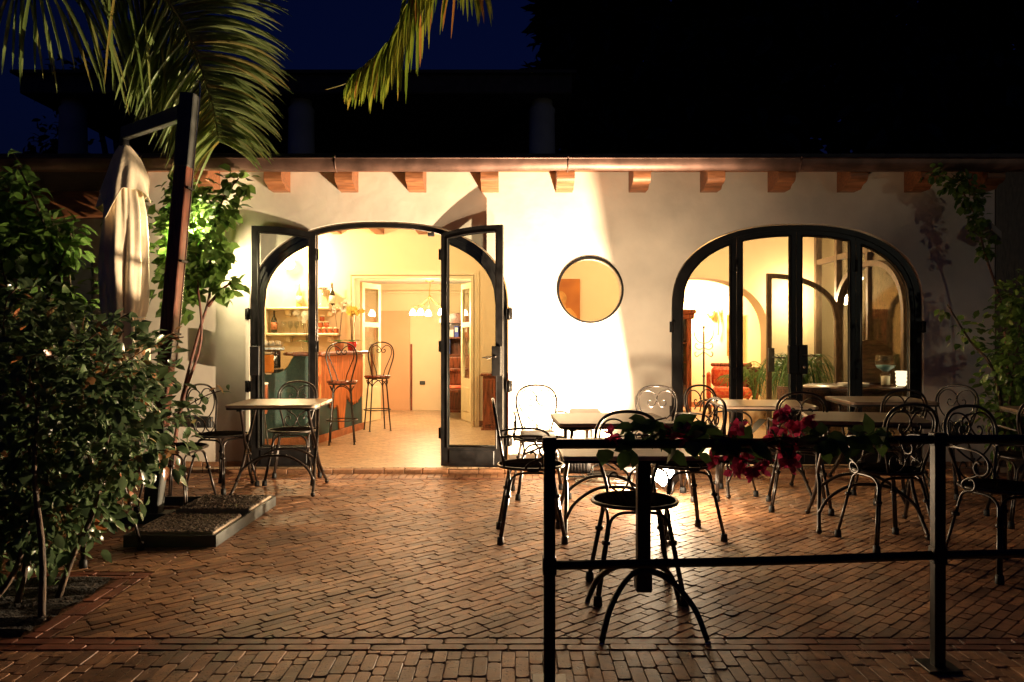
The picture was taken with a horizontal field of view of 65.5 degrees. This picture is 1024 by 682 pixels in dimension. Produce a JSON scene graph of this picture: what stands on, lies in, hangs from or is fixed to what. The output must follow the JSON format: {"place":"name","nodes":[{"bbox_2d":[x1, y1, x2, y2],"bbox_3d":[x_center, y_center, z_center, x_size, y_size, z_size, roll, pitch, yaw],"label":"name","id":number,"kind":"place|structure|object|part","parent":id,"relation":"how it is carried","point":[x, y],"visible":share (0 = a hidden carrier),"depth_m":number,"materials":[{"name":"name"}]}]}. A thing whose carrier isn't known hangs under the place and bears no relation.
{"place":"outdoors","nodes":[
{"label":"outdoors","id":0,"kind":"place"},
{"bbox_2d":[450,357,469,391],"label":"dining chair","id":1,"kind":"object","parent":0,"point":[455,376],"visible":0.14,"depth_m":12.12,"materials":[{"name":"brown wood"}]},
{"bbox_2d":[450,369,469,370],"bbox_3d":[-0.620,0.790,12.350,0.900,0.740,0.500,0,0,0],"label":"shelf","id":2,"kind":"object","parent":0,"point":[459,369],"depth_m":12.10,"materials":[{"name":"brown wood"}]},
{"bbox_2d":[0,0,1014,153],"label":"sky","id":3,"kind":"structure","parent":0,"point":[320,34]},
{"bbox_2d":[0,429,1023,681],"bbox_3d":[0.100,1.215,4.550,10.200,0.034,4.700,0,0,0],"label":"patio paving","id":4,"kind":"structure","parent":0,"point":[446,518],"depth_m":3.84,"materials":[{"name":"brick"}]},
{"bbox_2d":[0,576,112,637],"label":"planting bed","id":5,"kind":"object","parent":4,"relation":"on","point":[17,619],"visible":0.77,"depth_m":3.64,"materials":[{"name":"soil"}]},
{"bbox_2d":[20,114,103,153],"bbox_3d":[-8.995,-1.453,15.041,2.724,5.749,1.608,0,0,0],"label":"tree","id":6,"kind":"object","parent":4,"relation":"on","point":[53,148],"visible":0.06,"depth_m":14.90,"materials":[{"name":"green plant"}]},
{"bbox_2d":[0,149,167,429],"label":"climbing vine","id":7,"kind":"object","parent":4,"relation":"on","point":[64,250],"visible":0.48,"depth_m":6.48,"materials":[{"name":"green plant"}]},
{"bbox_2d":[31,411,144,568],"bbox_3d":[-2.395,0.775,4.465,0.452,0.853,0.433,0,0,20],"label":"garden chair","id":8,"kind":"object","parent":4,"relation":"on","point":[83,559],"visible":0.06,"depth_m":4.54,"materials":[{"name":"metal"}]},
{"bbox_2d":[34,28,190,153],"bbox_3d":[-11.438,-3.778,23.069,4.303,10.376,3.094,0,0,0],"label":"tree","id":9,"kind":"object","parent":4,"relation":"on","point":[101,136],"visible":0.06,"depth_m":22.68,"materials":[{"name":"green plant"}]},
{"bbox_2d":[0,264,231,620],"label":"hedge shrub","id":10,"kind":"object","parent":4,"relation":"on","point":[31,380],"visible":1,"depth_m":3.74,"materials":[{"name":"green plant"}]},
{"bbox_2d":[134,392,216,512],"bbox_3d":[-2.416,0.775,5.723,0.452,0.853,0.433,0,0,10],"label":"garden chair","id":11,"kind":"object","parent":4,"relation":"on","point":[172,466],"visible":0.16,"depth_m":5.78,"materials":[{"name":"metal"}]},
{"bbox_2d":[95,80,275,546],"bbox_3d":[-2.338,-0.296,5.779,1.080,2.989,2.606,0,0,-31],"label":"cantilever parasol","id":12,"kind":"object","parent":4,"relation":"on","point":[123,274],"visible":0.74,"depth_m":5.79,"materials":[{"name":"beige fabric"}]},
{"bbox_2d":[130,513,241,534],"bbox_3d":[-1.990,1.149,4.900,0.490,0.082,0.490,0,0,0],"label":"ballast slab","id":13,"kind":"object","parent":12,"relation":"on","point":[190,524],"depth_m":4.84,"materials":[{"name":"concrete"}]},
{"bbox_2d":[176,494,270,516],"bbox_3d":[-1.990,1.149,5.535,0.490,0.082,0.490,0,0,0],"label":"ballast slab","id":14,"kind":"object","parent":12,"relation":"on","point":[242,505],"depth_m":5.42,"materials":[{"name":"concrete"}]},
{"bbox_2d":[149,163,259,479],"bbox_3d":[-2.726,-0.177,6.888,1.099,2.760,0.534,0,0,26],"label":"climbing vine","id":15,"kind":"object","parent":4,"relation":"on","point":[201,273],"visible":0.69,"depth_m":6.84,"materials":[{"name":"green plant"}]},
{"bbox_2d":[185,383,259,494],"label":"garden chair","id":16,"kind":"object","parent":4,"relation":"on","point":[212,434],"visible":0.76,"depth_m":6.46,"materials":[{"name":"metal"}]},
{"bbox_2d":[0,0,492,190],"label":"palm tree","id":17,"kind":"object","parent":4,"relation":"on","point":[148,69],"visible":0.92,"depth_m":6.15,"materials":[{"name":"green plant"}]},
{"bbox_2d":[225,399,331,496],"bbox_3d":[-1.860,0.846,6.420,0.700,0.711,0.700,0,0,-3],"label":"bistro table","id":18,"kind":"object","parent":4,"relation":"on","point":[307,405],"visible":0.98,"depth_m":6.30,"materials":[{"name":"metal"}]},
{"bbox_2d":[262,380,321,485],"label":"garden chair","id":19,"kind":"object","parent":4,"relation":"on","point":[291,431],"visible":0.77,"depth_m":6.92,"materials":[{"name":"metal"}]},
{"bbox_2d":[0,478,1023,650],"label":"brick border","id":20,"kind":"object","parent":4,"relation":"on","point":[44,641],"visible":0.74,"depth_m":3.16,"materials":[{"name":"brown brick"}]},
{"bbox_2d":[0,154,1023,473],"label":"restaurant building","id":21,"kind":"structure","parent":4,"relation":"on","point":[798,258],"depth_m":7.38,"materials":[{"name":"paint"}]},
{"bbox_2d":[40,260,92,340],"bbox_3d":[-5.250,-0.475,9.377,0.600,0.950,0.044,0,0,0],"label":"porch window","id":22,"kind":"structure","parent":21,"relation":"in","point":[85,274],"depth_m":9.37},
{"bbox_2d":[191,417,212,427],"bbox_3d":[-2.860,0.750,7.348,0.190,0.100,0.052,0,0,0],"label":"socket box","id":23,"kind":"object","parent":21,"relation":"attached to","point":[201,425],"visible":0.65,"depth_m":7.32,"materials":[{"name":"grey plastic"}]},
{"bbox_2d":[265,382,268,444],"bbox_3d":[-2.589,0.791,8.099,0.254,0.738,0.244,0,0,0],"label":"cabinet","id":24,"kind":"object","parent":21,"relation":"on","point":[266,390],"visible":0.1,"depth_m":8.09,"materials":[{"name":"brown wood"}]},
{"bbox_2d":[250,226,315,466],"bbox_3d":[-2.098,0.046,7.301,0.577,2.203,0.115,0,0,-6],"label":"door leaf","id":25,"kind":"structure","parent":21,"relation":"in","point":[256,450],"depth_m":7.30,"materials":[{"name":"metal"}]},
{"bbox_2d":[284,259,294,268],"bbox_3d":[-2.950,-1.020,10.637,0.140,0.140,0.314,0,0,0],"label":"wall sconce","id":26,"kind":"object","parent":21,"relation":"attached to","point":[289,263],"depth_m":10.50,"materials":[{"name":"white glass"}]},
{"bbox_2d":[10,69,576,153],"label":"terrace building","id":27,"kind":"structure","parent":21,"relation":"on","point":[480,111],"depth_m":13.00,"materials":[{"name":"paint"}]},
{"bbox_2d":[266,333,340,341],"bbox_3d":[-2.795,-0.045,10.699,0.970,0.120,0.198,0,0,0],"label":"wall shelf","id":28,"kind":"object","parent":21,"relation":"attached to","point":[290,335],"depth_m":10.61,"materials":[{"name":"beige wood"}]},
{"bbox_2d":[271,310,276,332],"bbox_3d":[-3.190,-0.257,10.680,0.082,0.304,0.080,0,0,0],"label":"wine bottle","id":29,"kind":"object","parent":28,"relation":"on","point":[274,324],"visible":0.99,"depth_m":10.65,"materials":[{"name":"glass"}]},
{"bbox_2d":[321,327,326,332],"bbox_3d":[-2.520,-0.145,10.690,0.080,0.080,0.080,0,0,0],"label":"jam jar","id":30,"kind":"object","parent":28,"relation":"on","point":[324,329],"visible":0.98,"depth_m":10.66,"materials":[{"name":"orange glass"}]},
{"bbox_2d":[324,321,328,326],"bbox_3d":[-2.490,-0.227,10.690,0.080,0.080,0.080,0,0,0],"label":"jam jar","id":31,"kind":"object","parent":30,"relation":"on","point":[326,323],"visible":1,"depth_m":10.66,"materials":[{"name":"orange glass"}]},
{"bbox_2d":[327,327,332,332],"bbox_3d":[-2.440,-0.145,10.690,0.080,0.080,0.080,0,0,0],"label":"jam jar","id":32,"kind":"object","parent":28,"relation":"on","point":[330,329],"visible":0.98,"depth_m":10.66,"materials":[{"name":"orange glass"}]},
{"bbox_2d":[266,307,340,315],"bbox_3d":[-2.795,-0.395,10.699,0.970,0.120,0.198,0,0,0],"label":"wall shelf","id":33,"kind":"object","parent":21,"relation":"attached to","point":[290,309],"depth_m":10.62,"materials":[{"name":"beige wood"}]},
{"bbox_2d":[296,284,301,306],"bbox_3d":[-2.860,-0.612,10.700,0.078,0.314,0.076,0,0,0],"label":"wine bottle","id":34,"kind":"object","parent":33,"relation":"on","point":[299,298],"visible":0.96,"depth_m":10.67,"materials":[{"name":"glass"}]},
{"bbox_2d":[318,287,327,302],"bbox_3d":[-2.560,-0.588,10.700,0.164,0.266,0.162,0,0,0],"label":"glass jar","id":35,"kind":"object","parent":33,"relation":"on","point":[322,288],"visible":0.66,"depth_m":10.71,"materials":[{"name":"glass"}]},
{"bbox_2d":[329,283,334,305],"bbox_3d":[-2.420,-0.617,10.700,0.082,0.324,0.080,0,0,0],"label":"wine bottle","id":36,"kind":"object","parent":33,"relation":"on","point":[332,297],"visible":0.83,"depth_m":10.67,"materials":[{"name":"glass"}]},
{"bbox_2d":[265,350,369,444],"bbox_3d":[-2.499,0.642,9.471,1.119,1.035,2.584,0,0,30],"label":"bar counter","id":37,"kind":"object","parent":21,"relation":"on","point":[296,369],"visible":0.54,"depth_m":9.18,"materials":[{"name":"wood"}]},
{"bbox_2d":[265,352,274,374],"bbox_3d":[-2.700,0.245,8.800,0.124,0.250,0.124,0,0,0],"label":"juice dispenser","id":38,"kind":"object","parent":37,"relation":"on","point":[269,363],"visible":0.61,"depth_m":8.74,"materials":[{"name":"orange plastic"}]},
{"bbox_2d":[265,346,284,372],"bbox_3d":[-2.805,0.215,9.028,0.400,0.310,0.401,0,0,-30],"label":"coffee machine","id":39,"kind":"object","parent":37,"relation":"on","point":[277,350],"visible":0.37,"depth_m":9.01,"materials":[{"name":"silver metal"}]},
{"bbox_2d":[268,341,276,345],"bbox_3d":[-2.741,0.026,9.088,0.081,0.063,0.082,0,0,45],"label":"coffee cup","id":40,"kind":"object","parent":39,"relation":"on","point":[271,343],"visible":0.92,"depth_m":9.06,"materials":[{"name":"white ceramic"}]},
{"bbox_2d":[292,309,318,344],"bbox_3d":[-2.342,-0.137,9.050,0.317,0.531,0.256,0,0,0],"label":"orchid","id":41,"kind":"object","parent":37,"relation":"on","point":[303,315],"visible":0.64,"depth_m":9.03,"materials":[{"name":"white plant"}]},
{"bbox_2d":[326,298,351,350],"bbox_3d":[-2.142,-0.205,9.850,0.331,0.654,0.256,0,0,0],"label":"orchid","id":42,"kind":"object","parent":37,"relation":"on","point":[344,303],"visible":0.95,"depth_m":9.83,"materials":[{"name":"plant"}]},
{"bbox_2d":[346,305,364,350],"bbox_3d":[-2.009,-0.166,10.050,0.317,0.576,0.256,0,0,0],"label":"orchid","id":43,"kind":"object","parent":37,"relation":"on","point":[351,311],"visible":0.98,"depth_m":10.05,"materials":[{"name":"yellow plant"}]},
{"bbox_2d":[325,342,357,445],"bbox_3d":[-1.917,0.583,8.985,0.358,1.154,0.389,0,0,-10],"label":"bar stool","id":44,"kind":"object","parent":21,"relation":"on","point":[344,383],"visible":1,"depth_m":8.87,"materials":[{"name":"black metal"}]},
{"bbox_2d":[360,282,380,421],"bbox_3d":[-2.039,0.160,11.486,0.054,1.980,0.560,0,0,18],"label":"inner door","id":45,"kind":"structure","parent":21,"relation":"in","point":[376,392],"depth_m":11.50,"materials":[{"name":"white wood"}]},
{"bbox_2d":[363,342,393,431],"bbox_3d":[-1.744,0.583,10.336,0.358,1.154,0.389,0,0,-25],"label":"bar stool","id":46,"kind":"object","parent":21,"relation":"on","point":[376,377],"visible":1,"depth_m":10.24,"materials":[{"name":"metal"}]},
{"bbox_2d":[245,223,511,459],"bbox_3d":[-1.234,0.029,7.405,2.472,2.258,0.141,0,0,0],"label":"arched doorway","id":47,"kind":"structure","parent":21,"relation":"in","point":[296,244],"depth_m":7.41,"materials":[{"name":"metal"}]},
{"bbox_2d":[371,311,411,409],"bbox_3d":[-1.715,0.327,13.332,1.290,1.665,0.034,0,0,0],"label":"hall door","id":48,"kind":"structure","parent":21,"relation":"in","point":[395,325],"depth_m":13.31,"materials":[{"name":"paint"}]},
{"bbox_2d":[410,280,440,315],"bbox_3d":[-1.255,-0.674,12.010,0.586,0.569,0.586,0,0,0],"label":"chandelier","id":49,"kind":"object","parent":21,"relation":"hanging from","point":[421,312],"visible":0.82,"depth_m":11.99,"materials":[{"name":"gold metal"}]},
{"bbox_2d":[439,312,469,412],"bbox_3d":[-0.600,0.345,13.040,1.160,1.630,0.340,0,0,0],"label":"bookcase","id":50,"kind":"object","parent":21,"relation":"on","point":[455,397],"visible":0.13,"depth_m":13.18,"materials":[{"name":"brown wood"}]},
{"bbox_2d":[454,326,458,336],"bbox_3d":[-0.900,-0.155,12.998,0.070,0.180,0.204,0,0,0],"label":"folder","id":51,"kind":"object","parent":50,"relation":"in","point":[456,331],"visible":0.94,"depth_m":12.90,"materials":[{"name":"paper"}]},
{"bbox_2d":[465,327,468,336],"bbox_3d":[-0.750,-0.150,12.998,0.070,0.170,0.204,0,0,0],"label":"folder","id":52,"kind":"object","parent":50,"relation":"in","point":[466,331],"visible":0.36,"depth_m":12.90,"materials":[{"name":"paper"}]},
{"bbox_2d":[461,282,470,422],"bbox_3d":[-0.647,0.160,11.486,0.054,1.980,0.560,0,0,-18],"label":"inner door","id":53,"kind":"structure","parent":21,"relation":"in","point":[465,382],"depth_m":11.58,"materials":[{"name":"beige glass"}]},
{"bbox_2d":[441,225,503,467],"bbox_3d":[-0.376,0.046,7.251,0.581,2.203,0.151,0,0,12],"label":"door leaf","id":54,"kind":"structure","parent":21,"relation":"in","point":[450,456],"depth_m":7.26,"materials":[{"name":"metal"}]},
{"bbox_2d":[480,372,508,429],"bbox_3d":[-0.120,0.792,10.549,0.580,0.735,0.442,0,0,0],"label":"wooden chest","id":55,"kind":"object","parent":21,"relation":"on","point":[488,396],"visible":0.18,"depth_m":10.35,"materials":[{"name":"brown wood"}]},
{"bbox_3d":[-0.248,0.795,10.343,0.224,0.590,0.031,0,0,0],"label":"cabinet door","id":56,"kind":"part","parent":55,"relation":"part of","materials":[{"name":"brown wood"}]},
{"bbox_3d":[0.008,0.795,10.343,0.224,0.590,0.031,0,0,0],"label":"cabinet door","id":57,"kind":"part","parent":55,"relation":"part of","materials":[{"name":"wood"}]},
{"bbox_2d":[559,279,579,318],"bbox_3d":[0.730,-0.440,10.780,0.380,0.800,0.033,0,0,0],"label":"painting","id":58,"kind":"object","parent":21,"relation":"attached to","point":[569,291],"visible":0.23,"depth_m":10.77,"materials":[{"name":"fabric"}]},
{"bbox_2d":[557,257,623,322],"bbox_3d":[0.726,-0.472,7.394,0.616,0.616,0.062,0,0,0],"label":"round window","id":59,"kind":"structure","parent":21,"relation":"in","point":[584,258],"depth_m":7.36,"materials":[{"name":"metal"}]},
{"bbox_2d":[683,309,695,411],"bbox_3d":[2.525,0.320,13.185,0.970,1.680,0.410,0,0,0],"label":"display cabinet","id":60,"kind":"object","parent":21,"relation":"on","point":[688,315],"visible":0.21,"depth_m":13.03,"materials":[{"name":"brown wood"}]},
{"bbox_2d":[693,325,715,410],"bbox_3d":[3.200,0.450,13.200,0.418,1.421,0.402,0,0,0],"label":"coat stand","id":61,"kind":"object","parent":21,"relation":"on","point":[704,353],"visible":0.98,"depth_m":13.19,"materials":[{"name":"wood"}]},
{"bbox_2d":[706,308,718,334],"bbox_3d":[3.488,-0.335,13.885,0.239,0.473,0.164,0,0,-41],"label":"torch sconce","id":62,"kind":"object","parent":21,"relation":"attached to","point":[711,315],"visible":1,"depth_m":13.83,"materials":[{"name":"white metal"}]},
{"bbox_2d":[727,315,728,355],"bbox_3d":[3.900,-0.100,13.965,0.260,0.720,0.030,0,0,0],"label":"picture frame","id":63,"kind":"object","parent":21,"relation":"attached to","point":[727,335],"visible":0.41,"depth_m":13.95,"materials":[{"name":"gold metal"}]},
{"bbox_2d":[706,363,758,413],"bbox_3d":[3.527,0.763,12.777,0.790,0.806,0.635,0,0,14],"label":"armchair","id":64,"kind":"object","parent":21,"relation":"on","point":[721,369],"visible":0.46,"depth_m":12.67,"materials":[{"name":"red fabric"}]},
{"bbox_2d":[715,361,783,425],"bbox_3d":[3.342,0.713,10.971,1.099,0.893,1.088,0,0,0],"label":"potted palm","id":65,"kind":"object","parent":21,"relation":"on","point":[755,416],"visible":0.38,"depth_m":10.86,"materials":[{"name":"green plant"}]},
{"bbox_2d":[743,366,760,399],"bbox_3d":[4.020,0.789,12.900,0.600,0.738,0.440,0,0,0],"label":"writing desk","id":66,"kind":"object","parent":21,"relation":"on","point":[747,384],"visible":0.02,"depth_m":12.70,"materials":[{"name":"brown wood"}]},
{"bbox_2d":[747,353,843,399],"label":"potted grass","id":67,"kind":"object","parent":21,"relation":"on","point":[807,378],"depth_m":9.62,"materials":[{"name":"plant"}]},
{"bbox_2d":[670,225,925,465],"bbox_3d":[2.645,0.040,7.392,2.372,2.235,0.166,0,0,0],"label":"arched doorway","id":68,"kind":"structure","parent":21,"relation":"in","point":[797,353],"depth_m":7.41,"materials":[{"name":"metal"}]},
{"bbox_2d":[766,273,840,436],"bbox_3d":[3.410,0.180,9.287,0.860,1.940,0.115,0,0,0],"label":"arched inner door","id":69,"kind":"structure","parent":21,"relation":"in","point":[770,352],"depth_m":9.30,"materials":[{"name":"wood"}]},
{"bbox_2d":[777,386,830,425],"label":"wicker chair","id":70,"kind":"object","parent":21,"relation":"on","point":[822,392],"visible":0.18,"depth_m":7.86,"materials":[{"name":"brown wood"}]},
{"bbox_2d":[803,383,905,412],"bbox_3d":[3.520,0.810,8.220,0.980,0.700,0.980,0,0,0],"label":"round table","id":71,"kind":"object","parent":21,"relation":"on","point":[869,390],"visible":0.38,"depth_m":7.84,"materials":[{"name":"brown wood"}]},
{"bbox_2d":[862,339,893,383],"bbox_3d":[3.840,0.220,8.520,0.470,0.480,0.100,0,0,0],"label":"wooden board","id":72,"kind":"object","parent":71,"relation":"on","point":[871,350],"visible":0.59,"depth_m":8.51,"materials":[{"name":"brown wood"}]},
{"bbox_2d":[874,355,896,384],"bbox_3d":[3.800,0.302,8.100,0.210,0.315,0.210,0,0,0],"label":"glass goblet","id":73,"kind":"object","parent":71,"relation":"on","point":[885,379],"visible":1,"depth_m":8.06,"materials":[{"name":"glass"}]},
{"bbox_2d":[895,371,906,385],"bbox_3d":[3.900,0.380,7.981,0.120,0.160,0.122,0,0,0],"label":"table lantern","id":74,"kind":"object","parent":71,"relation":"on","point":[901,378],"visible":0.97,"depth_m":7.94,"materials":[{"name":"white glass"}]},
{"bbox_2d":[947,422,964,434],"bbox_3d":[4.100,0.810,7.348,0.150,0.120,0.052,0,0,0],"label":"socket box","id":75,"kind":"object","parent":21,"relation":"attached to","point":[957,427],"visible":0.33,"depth_m":7.32,"materials":[{"name":"grey plastic"}]},
{"bbox_2d":[967,222,1001,240],"bbox_3d":[4.272,-0.981,7.227,0.210,0.201,0.281,0,0,-25],"label":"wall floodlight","id":76,"kind":"object","parent":21,"relation":"attached to","point":[993,228],"depth_m":7.11,"materials":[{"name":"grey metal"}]},
{"bbox_2d":[491,398,567,544],"bbox_3d":[0.099,0.775,4.899,0.452,0.853,0.433,0,0,-2],"label":"garden chair","id":77,"kind":"object","parent":4,"relation":"on","point":[532,465],"visible":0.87,"depth_m":4.75,"materials":[{"name":"metal"}]},
{"bbox_2d":[511,384,571,500],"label":"garden chair","id":78,"kind":"object","parent":4,"relation":"on","point":[518,456],"visible":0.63,"depth_m":6.38,"materials":[{"name":"metal"}]},
{"bbox_2d":[139,474,1020,478],"bbox_3d":[0.098,1.214,7.085,10.197,0.034,0.230,0,0,0],"label":"paving header course","id":79,"kind":"object","parent":4,"relation":"on","point":[458,476],"visible":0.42,"depth_m":7.06,"materials":[{"name":"brick"}]},
{"bbox_2d":[561,463,592,477],"bbox_3d":[0.559,1.113,6.970,0.307,0.166,0.140,0,0,8],"label":"floodlight","id":80,"kind":"object","parent":79,"relation":"on","point":[580,468],"visible":0.48,"depth_m":6.92,"materials":[{"name":"silver metal"}]},
{"bbox_2d":[587,429,615,475],"bbox_3d":[0.800,0.963,7.110,0.268,0.466,0.140,0,0,0],"label":"work lamp","id":81,"kind":"object","parent":79,"relation":"on","point":[604,435],"visible":0.35,"depth_m":7.07,"materials":[{"name":"grey metal"}]},
{"bbox_2d":[520,0,664,153],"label":"tree","id":82,"kind":"object","parent":4,"relation":"on","point":[583,37],"visible":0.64,"depth_m":17.27,"materials":[{"name":"black plant"}]},
{"bbox_2d":[550,413,673,540],"bbox_3d":[0.620,0.846,5.080,0.700,0.711,0.700,0,0,-2],"label":"bistro table","id":83,"kind":"object","parent":4,"relation":"on","point":[571,422],"visible":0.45,"depth_m":4.97,"materials":[{"name":"metal"}]},
{"bbox_2d":[575,473,657,488],"bbox_3d":[0.880,1.170,6.654,0.721,0.059,0.398,0,0,18],"label":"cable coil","id":84,"kind":"object","parent":4,"relation":"on","point":[615,480],"visible":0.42,"depth_m":6.56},
{"bbox_2d":[586,410,688,606],"bbox_3d":[0.585,0.775,3.816,0.433,0.853,0.452,0,0,0],"label":"garden chair","id":85,"kind":"object","parent":4,"relation":"on","point":[622,499],"visible":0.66,"depth_m":3.80,"materials":[{"name":"metal"}]},
{"bbox_2d":[624,467,678,493],"bbox_3d":[1.124,0.925,6.332,0.458,0.575,0.303,0,0,0],"label":"floodlight","id":86,"kind":"object","parent":4,"relation":"on","point":[661,478],"visible":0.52,"depth_m":6.27,"materials":[{"name":"white metal"}]},
{"bbox_2d":[624,467,635,472],"bbox_3d":[1.008,1.021,6.310,0.225,0.004,0.260,0,0,0],"label":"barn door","id":87,"kind":"structure","parent":86,"relation":"in","point":[628,469],"depth_m":6.32,"materials":[{"name":"metal"}]},
{"bbox_2d":[557,438,746,645],"bbox_3d":[0.560,0.825,3.400,0.730,0.750,0.584,0,0,-1],"label":"pedestal table","id":88,"kind":"object","parent":4,"relation":"on","point":[647,457],"visible":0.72,"depth_m":3.34,"materials":[{"name":"metal"}]},
{"bbox_2d":[630,385,693,502],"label":"garden chair","id":89,"kind":"object","parent":4,"relation":"on","point":[680,475],"visible":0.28,"depth_m":6.31,"materials":[{"name":"metal"}]},
{"bbox_2d":[651,397,727,544],"bbox_3d":[1.065,0.775,4.933,0.452,0.853,0.433,0,0,-10],"label":"garden chair","id":90,"kind":"object","parent":4,"relation":"on","point":[692,468],"visible":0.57,"depth_m":4.80,"materials":[{"name":"metal"}]},
{"bbox_2d":[683,384,758,501],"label":"garden chair","id":91,"kind":"object","parent":4,"relation":"on","point":[719,466],"visible":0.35,"depth_m":6.33,"materials":[{"name":"metal"}]},
{"bbox_2d":[710,399,818,498],"bbox_3d":[1.980,0.846,6.320,0.700,0.711,0.700,0,0,5],"label":"bistro table","id":92,"kind":"object","parent":4,"relation":"on","point":[734,405],"visible":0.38,"depth_m":6.14,"materials":[{"name":"metal"}]},
{"bbox_2d":[532,432,1023,681],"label":"railing","id":93,"kind":"object","parent":4,"relation":"on","point":[938,554],"visible":0.93,"depth_m":2.87,"materials":[{"name":"black metal"}]},
{"bbox_2d":[596,404,900,482],"bbox_3d":[0.857,0.367,2.834,1.127,0.281,0.261,0,0,0],"label":"bougainvillea","id":94,"kind":"object","parent":93,"relation":"attached to","point":[836,443],"visible":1,"depth_m":2.83,"materials":[{"name":"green plant"}]},
{"bbox_2d":[766,392,834,515],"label":"garden chair","id":95,"kind":"object","parent":4,"relation":"on","point":[777,471],"visible":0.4,"depth_m":5.56,"materials":[{"name":"metal"}]},
{"bbox_2d":[801,411,934,540],"bbox_3d":[2.280,0.846,5.160,0.700,0.711,0.700,0,0,14],"label":"bistro table","id":96,"kind":"object","parent":4,"relation":"on","point":[828,419],"visible":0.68,"depth_m":5.04,"materials":[{"name":"metal"}]},
{"bbox_2d":[825,396,939,488],"bbox_3d":[3.100,0.846,6.720,0.700,0.711,0.700,0,0,4],"label":"bistro table","id":97,"kind":"object","parent":4,"relation":"on","point":[856,402],"visible":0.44,"depth_m":6.56,"materials":[{"name":"metal"}]},
{"bbox_2d":[834,403,937,552],"bbox_3d":[2.223,0.775,4.705,0.433,0.853,0.452,0,0,-10],"label":"garden chair","id":98,"kind":"object","parent":4,"relation":"on","point":[890,469],"visible":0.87,"depth_m":4.57,"materials":[{"name":"metal"}]},
{"bbox_2d":[851,389,929,505],"bbox_3d":[2.860,0.775,6.004,0.433,0.853,0.452,0,0,0],"label":"garden chair","id":99,"kind":"object","parent":4,"relation":"on","point":[900,460],"visible":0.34,"depth_m":5.84,"materials":[{"name":"metal"}]},
{"bbox_2d":[905,384,983,500],"bbox_3d":[3.413,0.775,6.289,0.452,0.853,0.433,0,0,-35],"label":"garden chair","id":100,"kind":"object","parent":4,"relation":"on","point":[956,495],"visible":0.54,"depth_m":6.31,"materials":[{"name":"metal"}]},
{"bbox_2d":[918,162,1013,478],"bbox_3d":[3.952,-0.180,6.948,0.724,2.760,0.266,0,0,0],"label":"climbing vine","id":101,"kind":"object","parent":4,"relation":"on","point":[964,187],"visible":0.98,"depth_m":6.92,"materials":[{"name":"green plant"}]},
{"bbox_2d":[934,269,1023,479],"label":"bush","id":102,"kind":"object","parent":4,"relation":"on","point":[1015,314],"visible":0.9,"depth_m":6.43,"materials":[{"name":"green plant"}]},
{"bbox_2d":[943,404,1023,584],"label":"garden chair","id":103,"kind":"object","parent":4,"relation":"on","point":[974,484],"visible":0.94,"depth_m":4.24,"materials":[{"name":"metal"}]},
{"bbox_2d":[983,403,1023,528],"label":"garden chair","id":104,"kind":"object","parent":4,"relation":"on","point":[1011,455],"visible":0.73,"depth_m":5.15,"materials":[{"name":"metal"}]},
{"bbox_2d":[1000,406,1023,497],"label":"bistro table","id":105,"kind":"object","parent":4,"relation":"on","point":[1012,409],"visible":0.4,"depth_m":5.82,"materials":[{"name":"metal"}]},
{"bbox_2d":[520,430,555,438],"bbox_3d":[0.200,0.725,6.180,0.256,0.052,0.146,0,0,-12],"label":"seat cushion","id":106,"kind":"object","parent":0,"point":[535,432],"visible":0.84,"depth_m":6.12,"materials":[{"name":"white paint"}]},
{"bbox_3d":[-2.600,-0.145,10.690,0.080,0.081,0.080,0,0,0],"label":"jam jar","id":107,"kind":"object","parent":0,"visible":0},
{"bbox_2d":[318,321,322,326],"bbox_3d":[-2.570,-0.227,10.690,0.080,0.080,0.080,0,0,0],"label":"jam jar","id":108,"kind":"object","parent":107,"relation":"on","point":[320,323],"visible":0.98,"depth_m":10.66,"materials":[{"name":"glass"}]},
{"bbox_2d":[320,315,324,320],"bbox_3d":[-2.550,-0.309,10.690,0.080,0.080,0.080,0,0,0],"label":"jam jar","id":109,"kind":"object","parent":108,"relation":"on","point":[322,317],"visible":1,"depth_m":10.66,"materials":[{"name":"orange glass"}]}
]}

